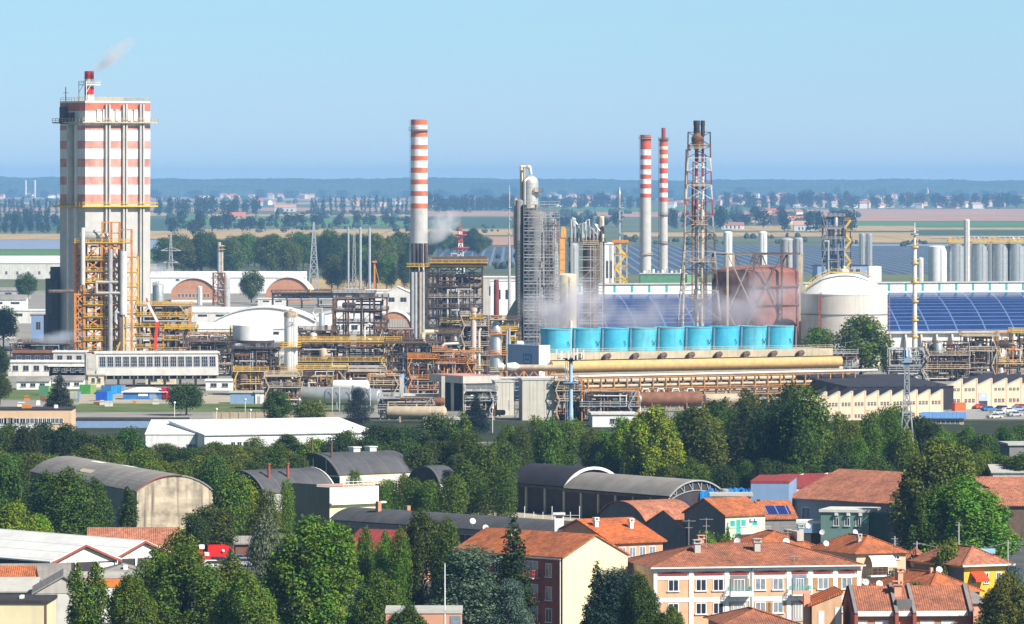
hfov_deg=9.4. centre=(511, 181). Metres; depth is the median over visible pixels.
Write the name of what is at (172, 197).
field
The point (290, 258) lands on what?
tree
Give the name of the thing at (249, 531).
ash tree
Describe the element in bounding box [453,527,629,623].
gabled flats
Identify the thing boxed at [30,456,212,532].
old hangar
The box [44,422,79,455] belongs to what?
tree
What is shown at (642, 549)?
window
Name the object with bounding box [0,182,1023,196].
hills
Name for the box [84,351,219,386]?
glazed gallery
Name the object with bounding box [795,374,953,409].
black roofed hall
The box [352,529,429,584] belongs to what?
dark red house
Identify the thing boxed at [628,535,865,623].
apartment house
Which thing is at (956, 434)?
tree
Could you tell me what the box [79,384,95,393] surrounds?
container
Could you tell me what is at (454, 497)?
young tree
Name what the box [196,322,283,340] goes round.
works building
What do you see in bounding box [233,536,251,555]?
brown hut
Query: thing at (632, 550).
window
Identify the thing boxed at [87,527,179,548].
tiled barn
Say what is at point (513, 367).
pipe bridge
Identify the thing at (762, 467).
tree
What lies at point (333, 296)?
canopy deck
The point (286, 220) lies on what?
tree
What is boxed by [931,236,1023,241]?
silo bridge
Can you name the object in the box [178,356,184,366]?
window
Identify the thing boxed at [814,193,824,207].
tree
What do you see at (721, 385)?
pipe rack
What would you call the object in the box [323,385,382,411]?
shiny tank
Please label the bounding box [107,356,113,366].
window
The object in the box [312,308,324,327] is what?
slim vessel
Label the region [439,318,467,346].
process unit
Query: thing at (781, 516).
solar outhouse
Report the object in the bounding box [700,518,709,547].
tv aerial
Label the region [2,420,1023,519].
woodland floor
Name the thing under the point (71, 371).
site building
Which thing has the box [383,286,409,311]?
works building
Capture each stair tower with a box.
[124,253,138,350]
[612,240,628,282]
[827,215,853,271]
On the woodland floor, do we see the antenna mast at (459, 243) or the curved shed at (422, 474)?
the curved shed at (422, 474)
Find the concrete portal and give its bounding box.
[429,373,500,410]
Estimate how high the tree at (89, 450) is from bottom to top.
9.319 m
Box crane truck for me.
[146,298,158,350]
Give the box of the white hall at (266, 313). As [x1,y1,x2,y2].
[212,305,318,335]
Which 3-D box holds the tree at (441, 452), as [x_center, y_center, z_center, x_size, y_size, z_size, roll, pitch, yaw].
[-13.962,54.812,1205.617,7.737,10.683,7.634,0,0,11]
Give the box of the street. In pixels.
[191,540,1023,618]
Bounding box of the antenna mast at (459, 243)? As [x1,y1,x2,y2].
[452,221,468,294]
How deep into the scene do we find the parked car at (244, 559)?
969.98 m
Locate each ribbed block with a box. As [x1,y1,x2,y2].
[491,380,513,414]
[518,377,556,419]
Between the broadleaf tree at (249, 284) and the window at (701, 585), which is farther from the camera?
the broadleaf tree at (249, 284)
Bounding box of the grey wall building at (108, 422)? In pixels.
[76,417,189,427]
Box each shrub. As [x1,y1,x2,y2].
[697,526,717,542]
[717,529,733,542]
[882,569,904,578]
[909,581,922,584]
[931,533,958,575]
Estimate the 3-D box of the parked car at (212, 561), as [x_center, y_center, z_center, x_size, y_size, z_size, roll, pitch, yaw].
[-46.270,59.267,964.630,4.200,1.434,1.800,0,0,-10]
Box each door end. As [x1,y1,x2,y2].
[91,385,95,393]
[107,391,112,400]
[111,385,116,393]
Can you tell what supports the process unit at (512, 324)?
on the yard at (36, 300)
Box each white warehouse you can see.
[145,419,196,449]
[168,417,368,449]
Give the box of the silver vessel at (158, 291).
[152,281,168,303]
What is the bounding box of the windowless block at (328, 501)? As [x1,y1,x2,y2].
[289,479,385,532]
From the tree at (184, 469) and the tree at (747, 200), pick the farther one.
the tree at (747, 200)
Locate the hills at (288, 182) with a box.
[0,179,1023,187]
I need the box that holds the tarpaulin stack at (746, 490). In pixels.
[742,488,750,491]
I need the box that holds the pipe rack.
[558,369,877,409]
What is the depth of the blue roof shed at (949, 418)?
1538.21 m
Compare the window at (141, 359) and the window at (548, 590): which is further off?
the window at (141, 359)
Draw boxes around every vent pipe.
[507,185,511,310]
[615,187,623,282]
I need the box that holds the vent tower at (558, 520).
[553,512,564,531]
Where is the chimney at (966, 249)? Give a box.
[964,219,969,280]
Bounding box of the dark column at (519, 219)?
[513,197,526,342]
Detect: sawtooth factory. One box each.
[801,384,942,419]
[946,372,1023,408]
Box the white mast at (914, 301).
[911,223,918,346]
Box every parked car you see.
[203,560,220,566]
[211,556,225,562]
[235,557,253,566]
[973,404,985,408]
[980,406,996,410]
[986,413,1002,418]
[989,409,1005,413]
[995,405,1006,408]
[1002,407,1016,412]
[1006,411,1022,416]
[1011,406,1023,410]
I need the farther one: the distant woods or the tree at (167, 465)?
the distant woods
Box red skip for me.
[952,402,965,410]
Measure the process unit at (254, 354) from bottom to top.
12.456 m
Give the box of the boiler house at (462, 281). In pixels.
[428,253,487,340]
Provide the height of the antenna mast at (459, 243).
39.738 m
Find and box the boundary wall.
[213,412,332,418]
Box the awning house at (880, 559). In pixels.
[811,533,911,585]
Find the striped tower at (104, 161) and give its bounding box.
[44,71,157,350]
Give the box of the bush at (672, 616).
[654,605,684,623]
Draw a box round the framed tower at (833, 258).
[821,214,845,276]
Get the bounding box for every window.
[7,418,12,422]
[13,365,17,370]
[14,418,19,423]
[16,355,21,359]
[20,418,25,423]
[23,365,28,370]
[33,365,38,370]
[36,322,40,329]
[44,365,49,370]
[57,355,62,359]
[76,355,81,359]
[99,356,105,366]
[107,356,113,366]
[115,356,121,366]
[123,356,129,366]
[130,356,136,366]
[138,356,144,366]
[146,356,152,366]
[154,356,160,366]
[162,356,168,366]
[170,356,176,366]
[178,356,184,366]
[185,356,192,366]
[193,356,199,366]
[201,356,207,366]
[209,356,215,366]
[344,526,354,538]
[351,325,357,329]
[388,297,394,301]
[400,297,406,301]
[459,534,472,543]
[495,560,500,573]
[524,560,537,576]
[525,584,537,600]
[530,606,537,621]
[544,563,551,577]
[544,586,551,600]
[544,608,551,622]
[606,261,607,277]
[610,261,611,277]
[629,547,635,556]
[639,546,645,554]
[649,546,655,552]
[667,579,679,591]
[668,603,678,612]
[695,579,707,591]
[695,603,707,614]
[712,579,724,591]
[712,602,723,614]
[729,520,734,527]
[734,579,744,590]
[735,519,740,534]
[740,519,746,526]
[752,518,758,525]
[754,578,766,590]
[754,602,770,612]
[771,602,786,613]
[772,578,784,590]
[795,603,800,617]
[802,507,809,518]
[813,577,832,589]
[833,517,838,525]
[838,577,856,589]
[844,518,849,526]
[855,518,860,526]
[872,567,888,574]
[875,620,887,623]
[919,401,927,404]
[920,620,933,623]
[941,620,954,623]
[965,399,974,402]
[1009,398,1018,401]
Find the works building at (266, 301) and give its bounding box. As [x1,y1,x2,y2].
[257,298,285,305]
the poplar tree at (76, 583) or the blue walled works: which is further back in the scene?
the blue walled works
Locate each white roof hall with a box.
[0,529,170,566]
[0,537,121,571]
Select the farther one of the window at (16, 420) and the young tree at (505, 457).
the window at (16, 420)
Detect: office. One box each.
[0,404,75,430]
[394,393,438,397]
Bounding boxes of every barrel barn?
[511,463,613,513]
[563,472,720,517]
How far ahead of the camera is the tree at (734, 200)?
14128.00 m
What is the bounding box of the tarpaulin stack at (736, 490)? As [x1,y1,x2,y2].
[729,488,744,491]
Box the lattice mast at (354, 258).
[352,227,355,287]
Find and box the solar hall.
[503,281,1023,356]
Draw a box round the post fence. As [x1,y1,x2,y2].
[524,506,579,520]
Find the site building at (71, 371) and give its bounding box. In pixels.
[48,366,83,375]
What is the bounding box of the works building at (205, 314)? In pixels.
[192,307,245,321]
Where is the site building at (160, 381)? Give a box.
[146,379,175,383]
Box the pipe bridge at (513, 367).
[497,362,568,379]
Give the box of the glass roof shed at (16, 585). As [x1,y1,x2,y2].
[0,577,40,593]
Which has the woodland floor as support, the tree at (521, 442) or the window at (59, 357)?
the tree at (521, 442)
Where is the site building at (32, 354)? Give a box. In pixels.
[11,350,53,359]
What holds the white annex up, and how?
on the woodland floor
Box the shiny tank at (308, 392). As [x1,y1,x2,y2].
[281,384,333,404]
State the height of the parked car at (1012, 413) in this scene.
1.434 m
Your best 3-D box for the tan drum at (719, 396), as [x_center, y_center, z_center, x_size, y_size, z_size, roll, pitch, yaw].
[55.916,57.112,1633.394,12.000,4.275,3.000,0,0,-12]
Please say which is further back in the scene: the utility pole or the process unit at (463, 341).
the process unit at (463, 341)
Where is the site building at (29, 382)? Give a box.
[15,376,51,389]
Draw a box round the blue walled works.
[751,475,796,502]
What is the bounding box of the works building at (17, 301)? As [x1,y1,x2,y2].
[0,294,28,308]
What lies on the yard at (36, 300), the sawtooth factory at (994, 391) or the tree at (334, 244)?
the sawtooth factory at (994, 391)
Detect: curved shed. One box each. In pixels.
[226,463,333,512]
[301,440,412,491]
[409,465,453,495]
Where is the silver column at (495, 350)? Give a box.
[489,280,510,379]
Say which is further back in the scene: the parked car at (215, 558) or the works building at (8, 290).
the works building at (8, 290)
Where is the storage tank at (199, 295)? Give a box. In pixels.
[197,286,201,304]
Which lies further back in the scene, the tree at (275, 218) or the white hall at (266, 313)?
the tree at (275, 218)
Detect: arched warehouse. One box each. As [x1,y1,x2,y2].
[171,276,216,301]
[266,275,313,301]
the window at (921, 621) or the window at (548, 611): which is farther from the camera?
the window at (548, 611)
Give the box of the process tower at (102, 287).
[74,222,132,352]
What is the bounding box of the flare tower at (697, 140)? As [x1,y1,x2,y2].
[677,120,721,326]
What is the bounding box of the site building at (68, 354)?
[52,350,88,359]
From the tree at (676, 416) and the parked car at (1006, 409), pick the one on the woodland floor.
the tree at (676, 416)
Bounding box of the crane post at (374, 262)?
[372,261,380,288]
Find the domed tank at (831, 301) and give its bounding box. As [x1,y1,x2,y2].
[800,266,889,366]
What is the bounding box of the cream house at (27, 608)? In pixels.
[0,594,57,623]
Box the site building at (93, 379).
[87,374,104,386]
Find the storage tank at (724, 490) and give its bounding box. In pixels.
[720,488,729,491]
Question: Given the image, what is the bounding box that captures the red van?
[206,544,233,556]
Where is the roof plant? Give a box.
[643,269,680,272]
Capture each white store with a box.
[424,417,460,424]
[588,411,637,426]
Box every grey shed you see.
[0,563,70,580]
[103,563,142,570]
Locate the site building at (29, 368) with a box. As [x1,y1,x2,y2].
[8,360,83,375]
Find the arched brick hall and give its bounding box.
[376,310,409,333]
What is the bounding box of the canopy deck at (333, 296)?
[332,294,377,331]
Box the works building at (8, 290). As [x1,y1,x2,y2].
[0,287,30,298]
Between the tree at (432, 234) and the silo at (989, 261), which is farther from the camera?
the tree at (432, 234)
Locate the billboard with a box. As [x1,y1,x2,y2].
[982,549,994,553]
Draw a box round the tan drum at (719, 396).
[703,391,745,404]
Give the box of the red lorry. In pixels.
[196,544,210,561]
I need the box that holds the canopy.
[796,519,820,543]
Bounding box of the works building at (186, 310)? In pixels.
[184,305,220,311]
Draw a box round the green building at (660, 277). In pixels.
[639,273,694,282]
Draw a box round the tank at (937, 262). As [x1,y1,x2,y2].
[928,245,946,280]
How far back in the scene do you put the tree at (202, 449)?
1318.55 m
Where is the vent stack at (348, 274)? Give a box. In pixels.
[342,227,353,288]
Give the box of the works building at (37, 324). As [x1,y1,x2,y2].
[30,312,44,347]
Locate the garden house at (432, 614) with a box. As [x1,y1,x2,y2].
[385,605,462,623]
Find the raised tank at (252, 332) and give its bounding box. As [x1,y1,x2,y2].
[218,321,273,369]
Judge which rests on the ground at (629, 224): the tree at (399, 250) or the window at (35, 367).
the tree at (399, 250)
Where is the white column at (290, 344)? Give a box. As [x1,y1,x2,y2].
[280,309,300,378]
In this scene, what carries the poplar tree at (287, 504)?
on the garden
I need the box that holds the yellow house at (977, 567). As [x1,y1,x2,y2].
[906,544,1014,597]
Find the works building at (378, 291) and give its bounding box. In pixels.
[332,289,409,307]
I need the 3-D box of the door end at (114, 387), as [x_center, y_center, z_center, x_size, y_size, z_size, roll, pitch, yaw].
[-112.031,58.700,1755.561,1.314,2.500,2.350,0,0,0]
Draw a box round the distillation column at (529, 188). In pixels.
[520,165,542,211]
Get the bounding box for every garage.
[229,390,263,403]
[968,586,982,623]
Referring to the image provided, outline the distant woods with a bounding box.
[0,186,1023,233]
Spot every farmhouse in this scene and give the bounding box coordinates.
[46,194,55,198]
[230,212,245,218]
[263,199,271,204]
[268,194,273,198]
[274,204,296,211]
[299,194,306,198]
[350,199,359,205]
[668,202,674,207]
[715,199,722,205]
[721,222,743,228]
[765,208,779,212]
[770,213,790,223]
[791,203,803,207]
[793,209,802,214]
[793,221,814,230]
[816,201,827,207]
[831,201,837,207]
[858,201,866,208]
[916,203,922,208]
[948,201,958,207]
[970,202,983,208]
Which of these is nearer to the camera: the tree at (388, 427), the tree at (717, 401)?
the tree at (717, 401)
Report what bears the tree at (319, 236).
on the ground at (629, 224)
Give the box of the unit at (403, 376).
[400,374,417,392]
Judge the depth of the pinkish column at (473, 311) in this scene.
1824.80 m
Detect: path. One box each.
[79,394,229,403]
[202,395,229,400]
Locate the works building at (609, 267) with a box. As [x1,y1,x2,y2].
[605,243,613,282]
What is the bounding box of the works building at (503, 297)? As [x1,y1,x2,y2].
[490,280,514,321]
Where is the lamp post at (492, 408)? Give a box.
[491,407,493,432]
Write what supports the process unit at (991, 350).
on the yard at (36, 300)
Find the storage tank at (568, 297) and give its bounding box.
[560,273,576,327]
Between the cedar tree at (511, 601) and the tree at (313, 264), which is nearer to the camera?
the cedar tree at (511, 601)
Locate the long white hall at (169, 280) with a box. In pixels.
[150,271,306,292]
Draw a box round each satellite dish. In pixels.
[470,518,475,525]
[863,579,868,584]
[876,580,882,585]
[936,566,942,572]
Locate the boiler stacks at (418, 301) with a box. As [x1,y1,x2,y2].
[407,243,428,340]
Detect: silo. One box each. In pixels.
[34,180,35,197]
[566,243,578,282]
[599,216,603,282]
[723,231,731,267]
[758,231,766,264]
[780,238,792,267]
[794,237,802,270]
[859,233,864,264]
[866,233,871,265]
[947,241,963,280]
[970,241,988,280]
[970,243,971,280]
[988,243,991,280]
[992,241,1009,280]
[1008,241,1023,280]
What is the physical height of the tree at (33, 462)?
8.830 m
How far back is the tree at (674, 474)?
1150.78 m
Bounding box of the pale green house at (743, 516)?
[682,496,769,544]
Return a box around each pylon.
[161,232,180,270]
[309,222,318,290]
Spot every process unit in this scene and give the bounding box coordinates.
[9,338,77,359]
[135,301,192,350]
[164,324,198,350]
[184,350,231,368]
[186,330,231,354]
[186,337,246,375]
[230,343,283,385]
[233,366,269,390]
[263,370,302,408]
[295,363,348,383]
[296,371,333,403]
[297,326,347,358]
[297,336,405,377]
[331,294,388,345]
[338,365,395,386]
[366,371,400,402]
[374,324,423,363]
[378,392,444,419]
[383,337,452,384]
[407,353,439,392]
[432,346,476,386]
[434,328,469,371]
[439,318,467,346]
[458,311,489,374]
[464,385,505,419]
[488,315,521,359]
[500,326,523,379]
[553,374,599,420]
[579,389,649,420]
[832,348,858,373]
[885,347,937,379]
[920,340,970,380]
[959,331,1009,378]
[993,327,1023,374]
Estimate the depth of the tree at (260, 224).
7330.84 m
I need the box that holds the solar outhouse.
[754,499,798,532]
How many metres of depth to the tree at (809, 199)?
13478.91 m
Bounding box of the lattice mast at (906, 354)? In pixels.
[898,339,913,463]
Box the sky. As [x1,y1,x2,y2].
[0,0,1023,180]
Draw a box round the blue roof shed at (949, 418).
[921,412,965,424]
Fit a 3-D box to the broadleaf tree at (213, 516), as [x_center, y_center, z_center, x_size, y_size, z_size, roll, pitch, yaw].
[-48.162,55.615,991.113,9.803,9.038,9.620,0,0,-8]
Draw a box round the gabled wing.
[799,586,842,623]
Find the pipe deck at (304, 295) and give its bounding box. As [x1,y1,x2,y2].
[271,288,375,307]
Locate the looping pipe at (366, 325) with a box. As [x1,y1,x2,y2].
[364,323,372,353]
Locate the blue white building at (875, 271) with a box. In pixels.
[812,265,880,281]
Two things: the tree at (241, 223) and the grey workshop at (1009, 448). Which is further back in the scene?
the tree at (241, 223)
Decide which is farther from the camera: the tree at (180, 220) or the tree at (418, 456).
the tree at (180, 220)
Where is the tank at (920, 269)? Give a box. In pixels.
[918,258,922,280]
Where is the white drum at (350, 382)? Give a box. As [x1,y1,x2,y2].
[331,378,369,388]
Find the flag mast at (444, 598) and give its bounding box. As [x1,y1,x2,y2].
[444,564,445,623]
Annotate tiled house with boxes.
[559,517,666,557]
[703,607,800,623]
[722,524,815,549]
[865,567,984,595]
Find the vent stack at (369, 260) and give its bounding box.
[363,228,375,288]
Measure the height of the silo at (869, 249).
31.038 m
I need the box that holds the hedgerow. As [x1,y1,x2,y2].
[0,189,1023,268]
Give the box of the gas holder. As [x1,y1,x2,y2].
[712,253,802,346]
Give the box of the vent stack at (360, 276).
[354,227,366,288]
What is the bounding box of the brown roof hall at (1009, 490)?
[973,476,1023,539]
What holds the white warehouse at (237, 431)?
on the woodland floor
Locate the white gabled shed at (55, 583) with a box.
[32,568,89,623]
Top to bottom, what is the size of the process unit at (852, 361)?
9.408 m
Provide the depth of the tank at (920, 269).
3422.27 m
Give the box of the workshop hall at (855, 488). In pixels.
[792,469,991,539]
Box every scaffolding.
[514,377,521,418]
[524,201,559,344]
[578,246,602,327]
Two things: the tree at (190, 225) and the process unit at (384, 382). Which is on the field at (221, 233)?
the tree at (190, 225)
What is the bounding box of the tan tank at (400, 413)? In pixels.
[385,404,446,421]
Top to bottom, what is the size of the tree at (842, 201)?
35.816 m
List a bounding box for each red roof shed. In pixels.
[778,473,807,490]
[804,473,827,484]
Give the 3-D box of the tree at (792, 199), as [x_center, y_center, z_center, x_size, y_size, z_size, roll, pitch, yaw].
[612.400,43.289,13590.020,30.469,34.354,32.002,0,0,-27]
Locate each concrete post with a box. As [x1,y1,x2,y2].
[400,377,402,396]
[441,376,444,405]
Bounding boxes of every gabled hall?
[596,499,689,523]
[643,509,686,549]
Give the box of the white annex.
[988,464,1023,475]
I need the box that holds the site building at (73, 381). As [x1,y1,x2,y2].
[51,375,85,388]
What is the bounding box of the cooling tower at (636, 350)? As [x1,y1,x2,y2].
[508,325,842,398]
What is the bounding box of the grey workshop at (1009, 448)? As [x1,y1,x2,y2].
[998,441,1023,460]
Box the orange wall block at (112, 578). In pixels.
[79,571,143,622]
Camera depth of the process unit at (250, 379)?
1747.40 m
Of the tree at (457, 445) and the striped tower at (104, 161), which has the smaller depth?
the tree at (457, 445)
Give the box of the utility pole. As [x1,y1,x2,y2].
[1007,540,1008,567]
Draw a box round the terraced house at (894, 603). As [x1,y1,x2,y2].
[842,580,973,623]
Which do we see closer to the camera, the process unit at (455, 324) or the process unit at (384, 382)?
the process unit at (384, 382)
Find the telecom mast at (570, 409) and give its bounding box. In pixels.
[556,321,583,427]
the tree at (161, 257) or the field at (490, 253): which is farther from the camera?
the field at (490, 253)
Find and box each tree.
[0,305,19,347]
[0,345,10,374]
[0,371,12,404]
[0,423,17,453]
[0,452,29,511]
[0,498,41,531]
[7,450,29,483]
[8,421,42,460]
[13,272,37,296]
[18,452,47,495]
[21,470,59,520]
[28,513,55,532]
[33,420,55,457]
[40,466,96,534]
[43,371,74,406]
[43,453,58,459]
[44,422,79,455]
[64,562,91,623]
[65,429,90,455]
[67,442,103,460]
[75,476,115,534]
[79,561,109,623]
[81,436,105,456]
[90,434,127,462]
[97,450,126,464]
[105,571,164,623]
[112,425,147,461]
[117,486,139,526]
[122,452,140,466]
[125,447,158,467]
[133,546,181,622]
[138,542,232,623]
[144,460,164,471]
[145,447,163,461]
[150,237,175,270]
[152,443,180,461]
[158,445,177,461]
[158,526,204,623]
[159,459,177,473]
[161,382,206,414]
[164,217,178,232]
[166,447,201,465]
[167,233,190,243]
[168,240,198,270]
[168,460,196,477]
[176,210,186,230]
[179,239,208,270]
[181,503,239,545]
[181,514,212,551]
[184,219,198,231]
[185,455,207,478]
[186,228,215,270]
[192,209,207,231]
[192,447,212,457]
[195,454,232,503]
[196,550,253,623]
[199,446,219,460]
[201,440,223,449]
[203,232,219,270]
[204,238,240,270]
[205,453,242,477]
[207,567,280,623]
[208,215,216,229]
[209,469,254,549]
[212,215,223,229]
[213,444,232,456]
[220,210,235,229]
[222,443,253,469]
[225,235,240,243]
[228,238,247,270]
[229,476,261,535]
[233,231,257,270]
[236,218,248,231]
[238,269,264,302]
[242,436,269,457]
[243,459,263,469]
[244,215,257,230]
[244,447,263,462]
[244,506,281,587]
[250,488,283,543]
[251,236,267,270]
[252,454,273,468]
[255,218,265,231]
[256,233,283,270]
[258,513,364,623]
[261,390,293,417]
[262,442,287,468]
[267,214,273,225]
[270,448,299,466]
[272,211,279,227]
[273,237,296,270]
[273,433,301,453]
[275,240,304,270]
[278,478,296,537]
[279,212,290,231]
[285,231,310,269]
[285,453,308,467]
[286,214,293,226]
[289,399,328,417]
[290,214,299,228]
[290,443,305,453]
[294,233,316,270]
[297,212,308,229]
[298,436,327,454]
[305,232,318,239]
[305,239,317,269]
[313,234,327,270]
[317,228,337,240]
[318,228,336,250]
[318,253,342,288]
[318,433,356,452]
[324,232,345,262]
[335,264,343,288]
[336,427,357,443]
[339,233,352,242]
[340,239,349,251]
[340,249,358,287]
[343,386,374,424]
[343,568,402,623]
[346,469,361,483]
[349,232,363,273]
[349,245,358,254]
[352,433,379,450]
[354,525,375,616]
[356,245,367,262]
[356,258,375,286]
[361,424,393,446]
[362,232,376,250]
[364,258,383,288]
[366,233,388,260]
[372,529,392,623]
[377,252,396,288]
[377,478,395,508]
[379,445,393,449]
[380,425,420,447]
[382,423,397,432]
[384,236,398,265]
[385,230,407,269]
[385,526,414,604]
[387,235,404,264]
[387,265,397,288]
[388,473,410,509]
[388,601,427,623]
[390,436,419,456]
[395,230,408,270]
[396,251,408,287]
[401,477,424,510]
[402,427,434,445]
[403,506,443,604]
[404,442,439,471]
[405,234,408,252]
[416,479,445,512]
[417,412,458,446]
[422,439,453,465]
[422,544,520,623]
[424,439,436,451]
[428,231,438,248]
[428,238,436,256]
[428,514,459,600]
[432,427,455,451]
[434,473,470,513]
[435,226,452,253]
[443,453,468,472]
[448,408,472,454]
[448,428,481,458]
[450,236,467,253]
[450,418,483,441]
[450,458,489,514]
[463,228,482,254]
[463,441,481,471]
[467,392,491,431]
[470,233,486,255]
[470,442,505,515]
[473,440,507,467]
[483,512,539,623]
[484,236,492,249]
[487,437,519,515]
[490,576,534,623]
[491,463,518,516]
[495,423,515,442]
[499,439,521,468]
[509,424,533,466]
[526,414,544,463]
[533,415,562,464]
[533,423,573,464]
[558,421,580,465]
[565,417,587,465]
[576,427,602,466]
[579,560,607,623]
[581,564,639,623]
[591,429,611,464]
[592,448,620,473]
[602,417,643,469]
[609,416,630,442]
[613,455,634,473]
[616,571,661,623]
[620,404,687,476]
[630,458,643,475]
[635,464,658,476]
[657,462,686,478]
[670,406,685,435]
[674,403,697,459]
[678,456,702,474]
[678,461,713,482]
[680,407,730,473]
[696,398,728,437]
[704,407,729,467]
[705,399,723,413]
[706,469,729,483]
[709,464,740,488]
[714,205,728,228]
[719,396,740,474]
[720,407,738,470]
[721,191,730,208]
[723,401,766,487]
[725,522,729,538]
[728,211,742,221]
[730,194,744,204]
[730,388,764,415]
[731,458,754,489]
[738,214,752,225]
[742,191,752,209]
[742,403,780,474]
[747,457,777,487]
[748,194,758,206]
[748,205,761,222]
[752,209,773,226]
[759,195,768,207]
[760,391,793,439]
[767,460,787,474]
[768,192,778,207]
[769,398,826,468]
[775,206,788,223]
[776,382,835,470]
[777,192,790,207]
[777,213,790,231]
[777,379,799,405]
[781,463,804,473]
[785,416,824,472]
[786,194,797,208]
[795,190,808,208]
[800,326,835,354]
[803,190,815,208]
[803,211,817,230]
[808,467,823,472]
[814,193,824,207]
[814,210,825,230]
[822,192,835,202]
[824,211,837,225]
[824,462,840,472]
[826,410,848,459]
[826,434,857,465]
[829,455,850,468]
[832,313,894,373]
[833,420,865,454]
[835,210,852,227]
[836,193,847,207]
[840,209,856,231]
[842,454,874,469]
[843,190,849,207]
[849,435,869,466]
[850,417,882,440]
[858,410,884,461]
[861,453,896,470]
[865,427,889,467]
[868,409,888,424]
[875,403,913,425]
[877,418,894,457]
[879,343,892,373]
[882,406,906,469]
[887,436,979,552]
[890,425,919,471]
[899,488,951,551]
[906,415,934,448]
[913,421,942,461]
[916,474,1023,558]
[931,431,957,455]
[951,431,963,444]
[957,425,977,447]
[961,433,999,454]
[969,451,988,475]
[973,571,1023,623]
[977,449,994,475]
[983,453,1008,474]
[992,424,1017,448]
[1001,455,1015,468]
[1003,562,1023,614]
[1005,452,1023,470]
[1010,424,1023,438]
[1013,430,1023,440]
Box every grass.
[1,390,170,399]
[67,400,373,411]
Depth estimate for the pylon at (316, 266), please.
3271.20 m
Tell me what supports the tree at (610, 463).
on the woodland floor
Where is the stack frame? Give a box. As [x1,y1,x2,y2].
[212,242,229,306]
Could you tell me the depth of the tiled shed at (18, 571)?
849.45 m
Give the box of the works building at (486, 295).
[483,276,514,317]
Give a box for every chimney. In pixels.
[408,119,429,288]
[638,135,652,282]
[658,128,668,272]
[964,219,969,280]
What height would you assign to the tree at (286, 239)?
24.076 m
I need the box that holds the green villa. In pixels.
[819,506,892,543]
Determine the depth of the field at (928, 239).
6440.89 m
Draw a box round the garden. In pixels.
[251,499,476,539]
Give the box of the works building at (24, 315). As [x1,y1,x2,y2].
[10,309,44,322]
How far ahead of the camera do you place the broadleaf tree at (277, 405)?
1517.03 m
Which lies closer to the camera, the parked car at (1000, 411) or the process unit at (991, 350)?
the parked car at (1000, 411)
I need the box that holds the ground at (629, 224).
[0,197,1023,290]
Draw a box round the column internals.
[526,205,558,344]
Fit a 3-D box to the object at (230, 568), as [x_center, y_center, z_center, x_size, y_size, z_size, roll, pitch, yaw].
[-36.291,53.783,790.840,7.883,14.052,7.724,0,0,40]
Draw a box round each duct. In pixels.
[302,351,356,358]
[420,329,435,340]
[442,342,459,346]
[560,227,565,272]
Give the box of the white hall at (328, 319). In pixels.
[312,307,409,333]
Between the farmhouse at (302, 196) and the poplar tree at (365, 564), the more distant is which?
the farmhouse at (302, 196)
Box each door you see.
[818,611,823,623]
[835,607,840,623]
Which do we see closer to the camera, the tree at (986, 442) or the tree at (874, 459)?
the tree at (874, 459)
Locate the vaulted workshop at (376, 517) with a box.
[329,501,570,549]
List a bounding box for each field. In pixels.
[0,208,410,210]
[0,218,174,230]
[0,234,59,239]
[0,240,173,248]
[0,250,159,261]
[1,202,410,203]
[2,213,174,215]
[3,197,368,198]
[150,198,410,200]
[150,229,408,238]
[150,264,173,273]
[176,217,406,225]
[208,214,410,215]
[312,277,480,290]
[428,211,512,215]
[428,218,512,226]
[428,229,512,234]
[437,247,514,265]
[486,237,512,244]
[550,207,747,210]
[550,212,737,216]
[561,197,1023,198]
[615,246,948,273]
[624,232,913,236]
[732,226,913,230]
[744,210,846,215]
[848,209,1023,220]
[849,230,1023,234]
[852,236,1023,242]
[852,244,948,245]
[853,222,1023,226]
[915,227,1023,229]
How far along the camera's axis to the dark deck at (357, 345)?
1922.54 m
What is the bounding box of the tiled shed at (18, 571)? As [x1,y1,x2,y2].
[0,566,38,576]
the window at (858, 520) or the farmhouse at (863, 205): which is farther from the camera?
the farmhouse at (863, 205)
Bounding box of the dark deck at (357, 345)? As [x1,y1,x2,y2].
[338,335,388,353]
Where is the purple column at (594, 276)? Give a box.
[582,240,598,327]
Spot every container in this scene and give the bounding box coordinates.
[39,386,53,394]
[70,391,80,398]
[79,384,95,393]
[96,391,112,400]
[101,385,116,393]
[117,385,125,393]
[161,387,169,398]
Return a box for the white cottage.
[906,547,921,569]
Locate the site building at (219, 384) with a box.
[205,379,232,389]
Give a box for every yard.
[0,291,1023,419]
[478,506,587,520]
[948,409,1023,418]
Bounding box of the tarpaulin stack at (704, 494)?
[700,488,716,499]
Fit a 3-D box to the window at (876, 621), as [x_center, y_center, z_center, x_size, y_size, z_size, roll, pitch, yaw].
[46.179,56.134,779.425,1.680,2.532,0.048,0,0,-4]
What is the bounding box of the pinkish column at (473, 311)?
[469,307,482,373]
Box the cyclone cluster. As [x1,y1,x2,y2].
[567,217,605,326]
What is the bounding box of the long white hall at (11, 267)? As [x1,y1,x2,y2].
[0,256,59,278]
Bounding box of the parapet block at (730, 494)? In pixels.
[709,492,752,499]
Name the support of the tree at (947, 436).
on the woodland floor
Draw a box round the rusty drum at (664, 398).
[640,388,702,408]

